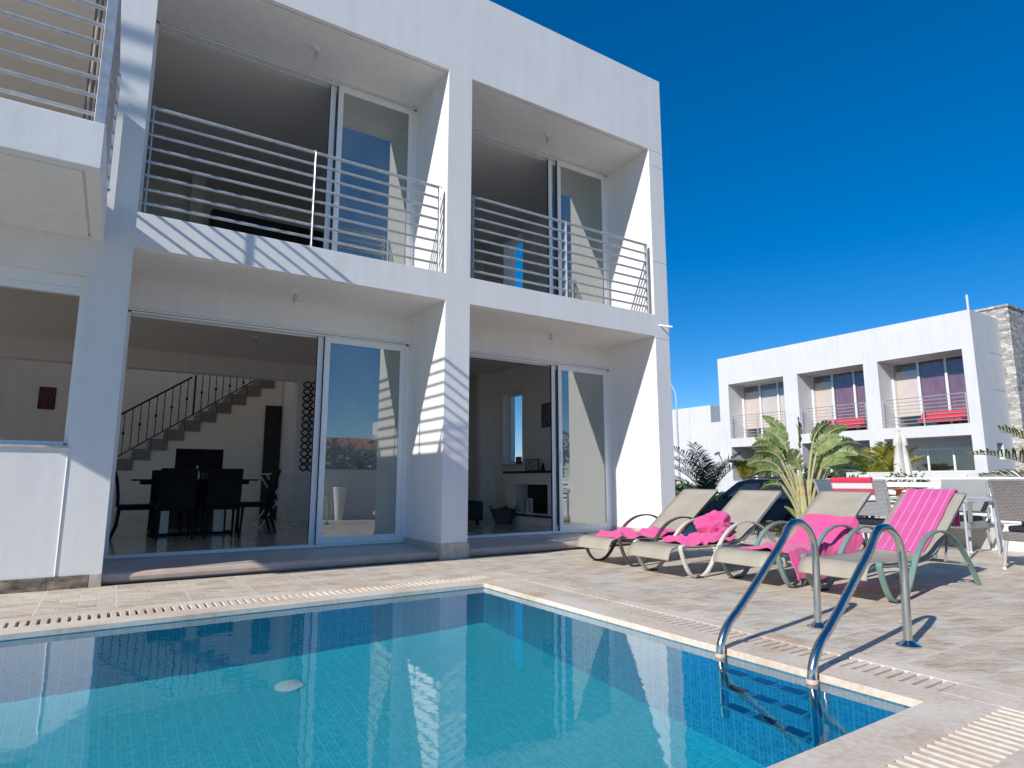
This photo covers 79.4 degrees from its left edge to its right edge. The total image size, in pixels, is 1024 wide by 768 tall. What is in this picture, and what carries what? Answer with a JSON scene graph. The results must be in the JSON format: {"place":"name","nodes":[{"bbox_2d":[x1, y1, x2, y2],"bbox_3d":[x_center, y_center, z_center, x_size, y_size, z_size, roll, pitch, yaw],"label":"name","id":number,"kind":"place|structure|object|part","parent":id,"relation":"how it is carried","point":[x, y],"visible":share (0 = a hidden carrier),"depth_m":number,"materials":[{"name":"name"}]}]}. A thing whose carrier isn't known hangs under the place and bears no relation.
{"place":"outdoors","nodes":[
{"label":"outdoors","id":0,"kind":"place"},
{"bbox_2d":[0,588,908,767],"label":"pool water","id":1,"kind":"structure","parent":0,"point":[479,678],"depth_m":2.38,"materials":[{"name":"teal liquid"}]},
{"bbox_2d":[468,500,482,523],"bbox_3d":[-1.398,1.922,9.850,1.680,0.620,0.860,6,-10,-32],"label":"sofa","id":2,"kind":"object","parent":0,"point":[475,510],"visible":0.13,"depth_m":9.86,"materials":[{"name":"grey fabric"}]},
{"bbox_2d":[0,526,1023,689],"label":"pool deck","id":3,"kind":"structure","parent":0,"point":[963,624],"depth_m":4.37,"materials":[{"name":"stone"}]},
{"bbox_2d":[7,588,909,707],"bbox_3d":[-1.701,1.683,1.896,5.600,1.092,3.096,6,-11,-33],"label":"pool shell","id":4,"kind":"object","parent":3,"relation":"in","point":[515,596],"visible":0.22,"depth_m":3.47,"materials":[{"name":"blue tile"}]},
{"bbox_2d":[0,571,1023,767],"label":"pool coping","id":5,"kind":"object","parent":3,"relation":"on","point":[947,720],"visible":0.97,"depth_m":2.73,"materials":[{"name":"stone"}]},
{"bbox_2d":[576,489,717,566],"bbox_3d":[1.406,1.428,6.258,1.562,0.700,0.568,6,-10,-32],"label":"sun lounger","id":6,"kind":"object","parent":3,"relation":"on","point":[681,508],"visible":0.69,"depth_m":6.37,"materials":[{"name":"beige fabric"}]},
{"bbox_2d":[593,526,675,538],"bbox_3d":[1.235,1.466,6.117,0.858,0.099,0.398,6,-10,-32],"label":"towel","id":7,"kind":"object","parent":6,"relation":"on","point":[626,532],"visible":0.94,"depth_m":6.02,"materials":[{"name":"pink fabric"}]},
{"bbox_2d":[627,490,788,578],"bbox_3d":[1.782,1.324,5.587,1.562,0.700,0.568,6,-10,-32],"label":"sun lounger","id":8,"kind":"object","parent":3,"relation":"on","point":[746,510],"visible":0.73,"depth_m":5.58,"materials":[{"name":"beige plastic"}]},
{"bbox_2d":[662,532,735,545],"bbox_3d":[1.672,1.369,5.503,0.584,0.101,0.403,6,-10,-32],"label":"towel","id":9,"kind":"object","parent":8,"relation":"on","point":[694,539],"visible":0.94,"depth_m":5.40,"materials":[{"name":"pink fabric"}]},
{"bbox_2d":[693,510,733,536],"bbox_3d":[1.834,1.279,5.647,0.358,0.248,0.327,6,-10,-32],"label":"towel","id":10,"kind":"object","parent":8,"relation":"on","point":[713,521],"visible":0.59,"depth_m":5.57,"materials":[{"name":"pink fabric"}]},
{"bbox_2d":[762,520,792,535],"bbox_3d":[3.782,2.043,8.632,0.464,0.276,0.600,6,-10,-32],"label":"dry shrub","id":11,"kind":"object","parent":3,"relation":"on","point":[779,529],"visible":0.28,"depth_m":8.59,"materials":[{"name":"green plant"}]},
{"bbox_2d":[713,491,876,587],"bbox_3d":[2.379,1.255,5.143,1.562,0.700,0.568,6,-10,-32],"label":"sun lounger","id":12,"kind":"object","parent":3,"relation":"on","point":[843,503],"visible":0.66,"depth_m":5.22,"materials":[{"name":"beige plastic"}]},
{"bbox_2d":[740,514,863,580],"bbox_3d":[2.397,1.327,5.087,0.973,0.465,0.520,6,-10,-32],"label":"towel","id":13,"kind":"object","parent":12,"relation":"on","point":[796,545],"visible":0.62,"depth_m":5.11,"materials":[{"name":"pink fabric"}]},
{"bbox_2d":[746,415,877,518],"bbox_3d":[4.189,1.300,8.604,1.674,1.769,0.896,-4,-10,24],"label":"bird of paradise plant","id":14,"kind":"object","parent":3,"relation":"on","point":[830,443],"visible":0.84,"depth_m":8.58,"materials":[{"name":"green plant"}]},
{"bbox_2d":[715,519,921,684],"bbox_3d":[1.461,1.363,2.944,0.918,1.366,0.568,6,-11,-33],"label":"pool ladder","id":15,"kind":"object","parent":3,"relation":"attached to","point":[829,627],"visible":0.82,"depth_m":3.00,"materials":[{"name":"silver metal"}]},
{"bbox_2d":[813,479,879,517],"bbox_3d":[4.178,1.591,7.671,0.587,0.803,0.598,8,-12,-42],"label":"wicker chair","id":16,"kind":"object","parent":3,"relation":"on","point":[822,484],"visible":0.25,"depth_m":7.85,"materials":[{"name":"grey wicker"}]},
{"bbox_2d":[856,479,896,541],"bbox_3d":[3.841,1.413,6.521,0.598,0.803,0.587,6,-11,-36],"label":"wicker chair","id":17,"kind":"object","parent":3,"relation":"on","point":[880,505],"visible":0.37,"depth_m":6.31,"materials":[{"name":"white plastic"}]},
{"bbox_2d":[830,477,875,500],"bbox_3d":[3.569,1.099,6.459,0.084,0.243,0.411,7,-11,-36],"label":"towel","id":18,"kind":"object","parent":17,"relation":"on","point":[851,483],"visible":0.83,"depth_m":6.43,"materials":[{"name":"red fabric"}]},
{"bbox_2d":[798,492,981,603],"bbox_3d":[2.793,1.167,4.578,1.562,0.700,0.568,6,-10,-32],"label":"sun lounger","id":19,"kind":"object","parent":3,"relation":"on","point":[840,564],"visible":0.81,"depth_m":4.46,"materials":[{"name":"beige plastic"}]},
{"bbox_2d":[876,489,960,552],"bbox_3d":[3.186,1.063,4.864,0.664,0.467,0.368,6,-10,-32],"label":"towel","id":20,"kind":"object","parent":19,"relation":"on","point":[916,516],"visible":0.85,"depth_m":4.86,"materials":[{"name":"pink fabric"}]},
{"bbox_2d":[868,496,1000,556],"bbox_3d":[4.681,1.570,6.888,0.761,0.605,1.040,6,-10,-32],"label":"terrace table","id":21,"kind":"object","parent":3,"relation":"on","point":[974,499],"visible":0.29,"depth_m":6.50,"materials":[{"name":"white metal"}]},
{"bbox_2d":[941,479,993,552],"bbox_3d":[5.206,1.521,7.223,0.598,0.803,0.587,5,-10,-30],"label":"wicker chair","id":22,"kind":"object","parent":3,"relation":"on","point":[974,487],"visible":0.46,"depth_m":7.20,"materials":[{"name":"white plastic"}]},
{"bbox_2d":[988,479,1023,568],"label":"wicker chair","id":23,"kind":"object","parent":3,"relation":"on","point":[1007,497],"visible":1,"depth_m":5.56,"materials":[{"name":"white wicker"}]},
{"bbox_2d":[672,405,720,480],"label":"distant block","id":24,"kind":"structure","parent":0,"point":[690,419],"depth_m":44.71,"materials":[{"name":"white paint"}]},
{"bbox_2d":[694,521,779,537],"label":"grass","id":25,"kind":"structure","parent":0,"point":[753,531],"depth_m":8.97,"materials":[{"name":"green plant"}]},
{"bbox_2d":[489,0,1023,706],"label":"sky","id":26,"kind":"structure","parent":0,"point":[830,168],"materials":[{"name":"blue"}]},
{"bbox_2d":[888,488,913,495],"bbox_3d":[4.545,1.274,7.242,0.330,0.092,0.330,6,-10,-32],"label":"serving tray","id":27,"kind":"object","parent":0,"point":[898,491],"visible":0.81,"depth_m":7.22,"materials":[{"name":"orange"}]},
{"label":"ground","id":28,"kind":"structure","parent":0,"visible":0},
{"bbox_2d":[0,0,675,640],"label":"villa","id":29,"kind":"object","parent":28,"relation":"on","point":[418,172],"visible":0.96,"depth_m":7.12,"materials":[{"name":"paint"}]},
{"bbox_2d":[0,265,85,444],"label":"window frame","id":30,"kind":"structure","parent":29,"relation":"in","point":[11,277],"depth_m":4.76,"materials":[{"name":"white metal"}]},
{"bbox_2d":[37,387,56,409],"bbox_3d":[-7.984,0.243,10.589,0.240,0.380,0.012,6,-10,-32],"label":"picture","id":31,"kind":"object","parent":29,"relation":"attached to","point":[47,398],"visible":1,"depth_m":10.59,"materials":[{"name":"brown wood"}]},
{"bbox_2d":[109,470,154,540],"bbox_3d":[-4.606,1.451,7.494,0.487,0.837,0.400,6,-10,-32],"label":"dining chair","id":32,"kind":"object","parent":29,"relation":"on","point":[121,507],"visible":0.83,"depth_m":7.31,"materials":[{"name":"black leather"}]},
{"bbox_2d":[147,470,182,532],"bbox_3d":[-4.747,1.603,8.473,0.400,0.837,0.487,6,-10,-32],"label":"dining chair","id":33,"kind":"object","parent":29,"relation":"on","point":[154,492],"visible":0.42,"depth_m":8.54,"materials":[{"name":"black leather"}]},
{"bbox_2d":[154,468,197,541],"bbox_3d":[-4.026,1.433,7.380,0.400,0.837,0.487,6,-10,-32],"label":"dining chair","id":34,"kind":"object","parent":29,"relation":"on","point":[177,489],"visible":1,"depth_m":7.25,"materials":[{"name":"black leather"}]},
{"bbox_2d":[131,479,258,536],"bbox_3d":[-4.150,1.595,8.020,1.420,0.705,0.820,6,-10,-32],"label":"dining table","id":35,"kind":"object","parent":29,"relation":"on","point":[218,522],"visible":0.54,"depth_m":7.82,"materials":[{"name":"black dark wood"}]},
{"bbox_2d":[168,506,225,528],"bbox_3d":[-4.807,1.890,9.255,0.910,0.500,0.410,6,-10,-32],"label":"tv cabinet","id":36,"kind":"object","parent":29,"relation":"on","point":[172,523],"visible":0.04,"depth_m":9.02,"materials":[{"name":"brown wood"}]},
{"bbox_2d":[175,448,223,469],"bbox_3d":[-4.749,1.317,9.345,0.650,0.660,0.160,6,-10,-32],"label":"television","id":37,"kind":"object","parent":36,"relation":"on","point":[204,459],"visible":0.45,"depth_m":9.36,"materials":[{"name":"black plastic"}]},
{"bbox_2d":[193,470,225,530],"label":"dining chair","id":38,"kind":"object","parent":29,"relation":"on","point":[201,492],"visible":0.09,"depth_m":8.82,"materials":[{"name":"black leather"}]},
{"bbox_2d":[200,468,243,539],"bbox_3d":[-3.594,1.472,7.630,0.400,0.837,0.487,6,-10,-32],"label":"dining chair","id":39,"kind":"object","parent":29,"relation":"on","point":[224,488],"visible":1,"depth_m":7.50,"materials":[{"name":"black leather"}]},
{"bbox_2d":[234,470,280,533],"bbox_3d":[-3.461,1.591,8.395,0.487,0.837,0.400,6,-10,-32],"label":"dining chair","id":40,"kind":"object","parent":29,"relation":"on","point":[271,490],"visible":0.94,"depth_m":8.34,"materials":[{"name":"black leather"}]},
{"bbox_2d":[208,209,322,247],"bbox_3d":[-3.824,-1.642,9.919,1.980,1.880,0.426,6,-10,-32],"label":"table","id":41,"kind":"object","parent":29,"relation":"on","point":[255,230],"visible":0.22,"depth_m":9.75,"materials":[{"name":"black metal"}]},
{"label":"door","id":42,"kind":"part","parent":41,"relation":"part of","materials":[{"name":"black metal"}]},
{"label":"door","id":43,"kind":"part","parent":41,"relation":"part of","materials":[{"name":"black metal"}]},
{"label":"door","id":44,"kind":"part","parent":41,"relation":"part of","materials":[{"name":"black metal"}]},
{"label":"door","id":45,"kind":"part","parent":41,"relation":"part of","materials":[{"name":"black metal"}]},
{"bbox_2d":[259,405,281,518],"bbox_3d":[-4.454,1.428,11.381,0.285,2.060,0.038,6,-10,-32],"label":"inner door","id":46,"kind":"structure","parent":29,"relation":"in","point":[273,414],"depth_m":11.40,"materials":[{"name":"black wood"}]},
{"bbox_2d":[249,473,303,527],"bbox_3d":[-3.593,1.754,9.366,0.720,0.811,0.516,6,-10,-32],"label":"clothes airer","id":47,"kind":"object","parent":29,"relation":"on","point":[287,474],"visible":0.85,"depth_m":9.31,"materials":[{"name":"white metal"}]},
{"bbox_2d":[291,290,297,302],"bbox_3d":[-2.211,-0.886,6.261,0.068,0.125,0.066,6,-10,-32],"label":"ceiling light","id":48,"kind":"object","parent":29,"relation":"attached to","point":[295,297],"visible":1,"depth_m":6.25,"materials":[{"name":"white plastic"}]},
{"bbox_2d":[299,381,314,470],"bbox_3d":[-3.538,0.731,10.750,0.272,1.576,0.033,6,-10,-32],"label":"wall lattice","id":49,"kind":"object","parent":29,"relation":"attached to","point":[311,416],"depth_m":10.72,"materials":[{"name":"black metal"}]},
{"bbox_2d":[313,47,318,59],"bbox_3d":[-2.116,-3.561,6.652,0.068,0.125,0.066,6,-10,-32],"label":"ceiling light","id":50,"kind":"object","parent":29,"relation":"attached to","point":[316,49],"visible":1,"depth_m":6.64,"materials":[{"name":"white plastic"}]},
{"bbox_2d":[489,505,516,523],"bbox_3d":[-0.140,2.121,10.046,0.419,0.286,0.419,-2,-9,13],"label":"log basket","id":51,"kind":"object","parent":29,"relation":"on","point":[503,515],"visible":1,"depth_m":9.90,"materials":[{"name":"wicker"}]},
{"bbox_2d":[509,392,521,463],"bbox_3d":[0.149,0.802,11.162,0.060,1.299,0.635,6,-10,-32],"label":"window frame","id":52,"kind":"structure","parent":29,"relation":"in","point":[511,459],"depth_m":11.37,"materials":[{"name":"white metal"}]},
{"bbox_2d":[516,457,521,463],"bbox_3d":[0.120,1.357,10.934,0.110,0.130,0.110,6,-10,-32],"label":"candle","id":53,"kind":"object","parent":29,"relation":"on","point":[518,460],"visible":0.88,"depth_m":10.89,"materials":[{"name":"red wax"}]},
{"bbox_2d":[516,498,522,512],"bbox_3d":[0.119,1.987,10.096,0.012,0.238,0.190,6,-10,-32],"label":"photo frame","id":54,"kind":"object","parent":29,"relation":"on","point":[519,504],"visible":1,"depth_m":10.09,"materials":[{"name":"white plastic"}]},
{"bbox_2d":[527,498,532,513],"bbox_3d":[0.284,1.953,9.878,0.012,0.238,0.160,6,-10,-32],"label":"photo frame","id":55,"kind":"object","parent":29,"relation":"on","point":[529,505],"visible":1,"depth_m":9.87,"materials":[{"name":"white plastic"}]},
{"bbox_2d":[525,459,538,470],"bbox_3d":[0.335,1.354,10.304,0.012,0.203,0.380,6,-10,-32],"label":"photo frame","id":56,"kind":"object","parent":29,"relation":"on","point":[531,464],"visible":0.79,"depth_m":10.30,"materials":[{"name":"stone"}]},
{"bbox_2d":[541,403,549,427],"bbox_3d":[0.568,0.515,10.207,0.012,0.395,0.270,6,-10,-32],"label":"picture","id":57,"kind":"object","parent":29,"relation":"attached to","point":[545,414],"visible":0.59,"depth_m":10.23,"materials":[{"name":"brown wood"}]},
{"bbox_2d":[545,133,549,142],"bbox_3d":[0.473,-3.304,8.309,0.068,0.125,0.066,6,-10,-32],"label":"ceiling light","id":58,"kind":"object","parent":29,"relation":"attached to","point":[547,137],"visible":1,"depth_m":8.30,"materials":[{"name":"white plastic"}]},
{"bbox_2d":[671,382,680,487],"bbox_3d":[6.840,2.575,26.133,0.507,5.410,0.127,-6,-10,33],"label":"street lamp","id":59,"kind":"object","parent":28,"relation":"on","point":[678,456],"visible":0.66,"depth_m":26.05,"materials":[{"name":"grey metal"}]},
{"bbox_2d":[675,481,725,500],"bbox_3d":[7.859,4.026,21.640,1.519,1.410,7.754,6,-11,-36],"label":"hedge","id":60,"kind":"object","parent":28,"relation":"on","point":[716,496],"visible":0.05,"depth_m":22.91,"materials":[{"name":"green plant"}]},
{"bbox_2d":[676,481,738,494],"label":"boundary wall","id":61,"kind":"structure","parent":28,"relation":"on","point":[724,486],"depth_m":24.16,"materials":[{"name":"white paint"}]},
{"bbox_2d":[674,441,746,514],"bbox_3d":[3.671,2.077,11.769,1.769,1.996,1.585,6,-10,-32],"label":"sago palm","id":62,"kind":"object","parent":28,"relation":"on","point":[702,472],"visible":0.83,"depth_m":11.69,"materials":[{"name":"green plant"}]},
{"bbox_2d":[729,458,768,479],"bbox_3d":[7.755,3.369,20.067,1.375,1.983,1.322,6,-10,-32],"label":"yellow palm","id":63,"kind":"object","parent":28,"relation":"on","point":[744,470],"visible":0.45,"depth_m":20.02,"materials":[{"name":"green plant"}]},
{"bbox_2d":[691,477,829,529],"bbox_3d":[5.782,2.763,13.967,1.756,1.313,3.600,6,-10,-32],"label":"parked car","id":64,"kind":"object","parent":28,"relation":"on","point":[777,511],"visible":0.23,"depth_m":13.25,"materials":[{"name":"grey paint"}]},
{"bbox_3d":[5.170,2.376,13.792,0.095,0.305,0.830,6,-10,-32],"label":"side window","id":65,"kind":"part","parent":64,"relation":"part of","materials":[{"name":"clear glass"}]},
{"bbox_3d":[5.599,2.274,13.131,0.095,0.305,0.680,6,-10,-32],"label":"side window","id":66,"kind":"part","parent":64,"relation":"part of","materials":[{"name":"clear glass"}]},
{"bbox_2d":[765,462,856,479],"bbox_3d":[8.570,3.121,17.681,1.640,1.783,3.172,6,-10,-32],"label":"hedge","id":67,"kind":"object","parent":28,"relation":"on","point":[830,475],"visible":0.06,"depth_m":17.32,"materials":[{"name":"green plant"}]},
{"bbox_2d":[698,295,1023,480],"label":"house","id":68,"kind":"structure","parent":28,"relation":"on","point":[888,382],"depth_m":22.47,"materials":[{"name":"paint"}]},
{"bbox_2d":[742,380,782,437],"bbox_3d":[11.326,1.137,27.069,0.059,2.440,2.750,6,-10,-32],"label":"window frame","id":69,"kind":"structure","parent":68,"relation":"in","point":[777,382],"depth_m":27.45,"materials":[{"name":"white metal"}]},
{"bbox_2d":[811,368,862,429],"bbox_3d":[13.118,0.709,24.306,0.059,2.440,2.650,6,-10,-32],"label":"window frame","id":70,"kind":"structure","parent":68,"relation":"in","point":[853,373],"depth_m":24.67,"materials":[{"name":"white metal"}]},
{"bbox_2d":[826,417,864,429],"bbox_3d":[12.697,1.575,23.563,0.420,0.500,1.400,6,-10,-32],"label":"red bench","id":71,"kind":"object","parent":68,"relation":"on","point":[855,424],"visible":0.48,"depth_m":23.32,"materials":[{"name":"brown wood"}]},
{"bbox_2d":[890,354,961,427],"bbox_3d":[14.831,0.299,21.665,0.059,2.440,2.700,6,-10,-32],"label":"window frame","id":72,"kind":"structure","parent":68,"relation":"in","point":[944,357],"depth_m":22.04,"materials":[{"name":"white metal"}]},
{"bbox_2d":[907,447,974,471],"bbox_3d":[14.838,2.621,21.304,0.049,0.820,2.460,6,-10,-32],"label":"window frame","id":73,"kind":"structure","parent":68,"relation":"in","point":[953,448],"depth_m":21.21,"materials":[{"name":"white metal"}]},
{"bbox_2d":[917,409,966,425],"bbox_3d":[14.491,1.146,20.796,0.420,0.500,1.350,6,-10,-32],"label":"red bench","id":74,"kind":"object","parent":68,"relation":"on","point":[951,413],"visible":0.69,"depth_m":20.71,"materials":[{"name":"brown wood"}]},
{"bbox_2d":[847,441,927,471],"bbox_3d":[10.034,2.714,16.722,2.537,2.254,1.906,0,-9,-2],"label":"yellow palm","id":75,"kind":"object","parent":28,"relation":"on","point":[883,456],"visible":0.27,"depth_m":16.36,"materials":[{"name":"green plant"}]},
{"bbox_2d":[876,476,922,516],"bbox_3d":[5.743,2.029,9.199,0.809,1.345,0.827,6,-10,-32],"label":"shrub","id":76,"kind":"object","parent":28,"relation":"on","point":[897,487],"visible":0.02,"depth_m":9.44,"materials":[{"name":"green plant"}]},
{"bbox_2d":[893,430,913,487],"bbox_3d":[8.350,2.133,13.122,0.348,2.300,0.357,6,-10,-32],"label":"closed parasol","id":77,"kind":"object","parent":28,"relation":"on","point":[901,455],"visible":0.66,"depth_m":13.13,"materials":[{"name":"fabric"}]},
{"bbox_2d":[888,463,930,503],"bbox_3d":[5.534,1.853,8.563,0.724,1.502,0.617,6,-10,-32],"label":"shrub","id":78,"kind":"object","parent":28,"relation":"on","point":[905,474],"visible":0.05,"depth_m":8.75,"materials":[{"name":"green plant"}]},
{"bbox_2d":[846,471,1023,523],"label":"boundary wall","id":79,"kind":"structure","parent":28,"relation":"on","point":[928,474],"depth_m":14.08,"materials":[{"name":"white paint"}]},
{"bbox_2d":[862,517,1023,551],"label":"wall","id":80,"kind":"structure","parent":28,"relation":"on","point":[979,538],"depth_m":7.19,"materials":[{"name":"white paint"}]},
{"bbox_2d":[864,474,1023,522],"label":"slat fence","id":81,"kind":"object","parent":80,"relation":"on","point":[917,484],"visible":0.19,"depth_m":7.72,"materials":[{"name":"white plastic"}]},
{"bbox_2d":[968,424,1023,476],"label":"yellow palm","id":82,"kind":"object","parent":28,"relation":"on","point":[988,451],"visible":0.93,"depth_m":8.68,"materials":[{"name":"green plant"}]}
]}

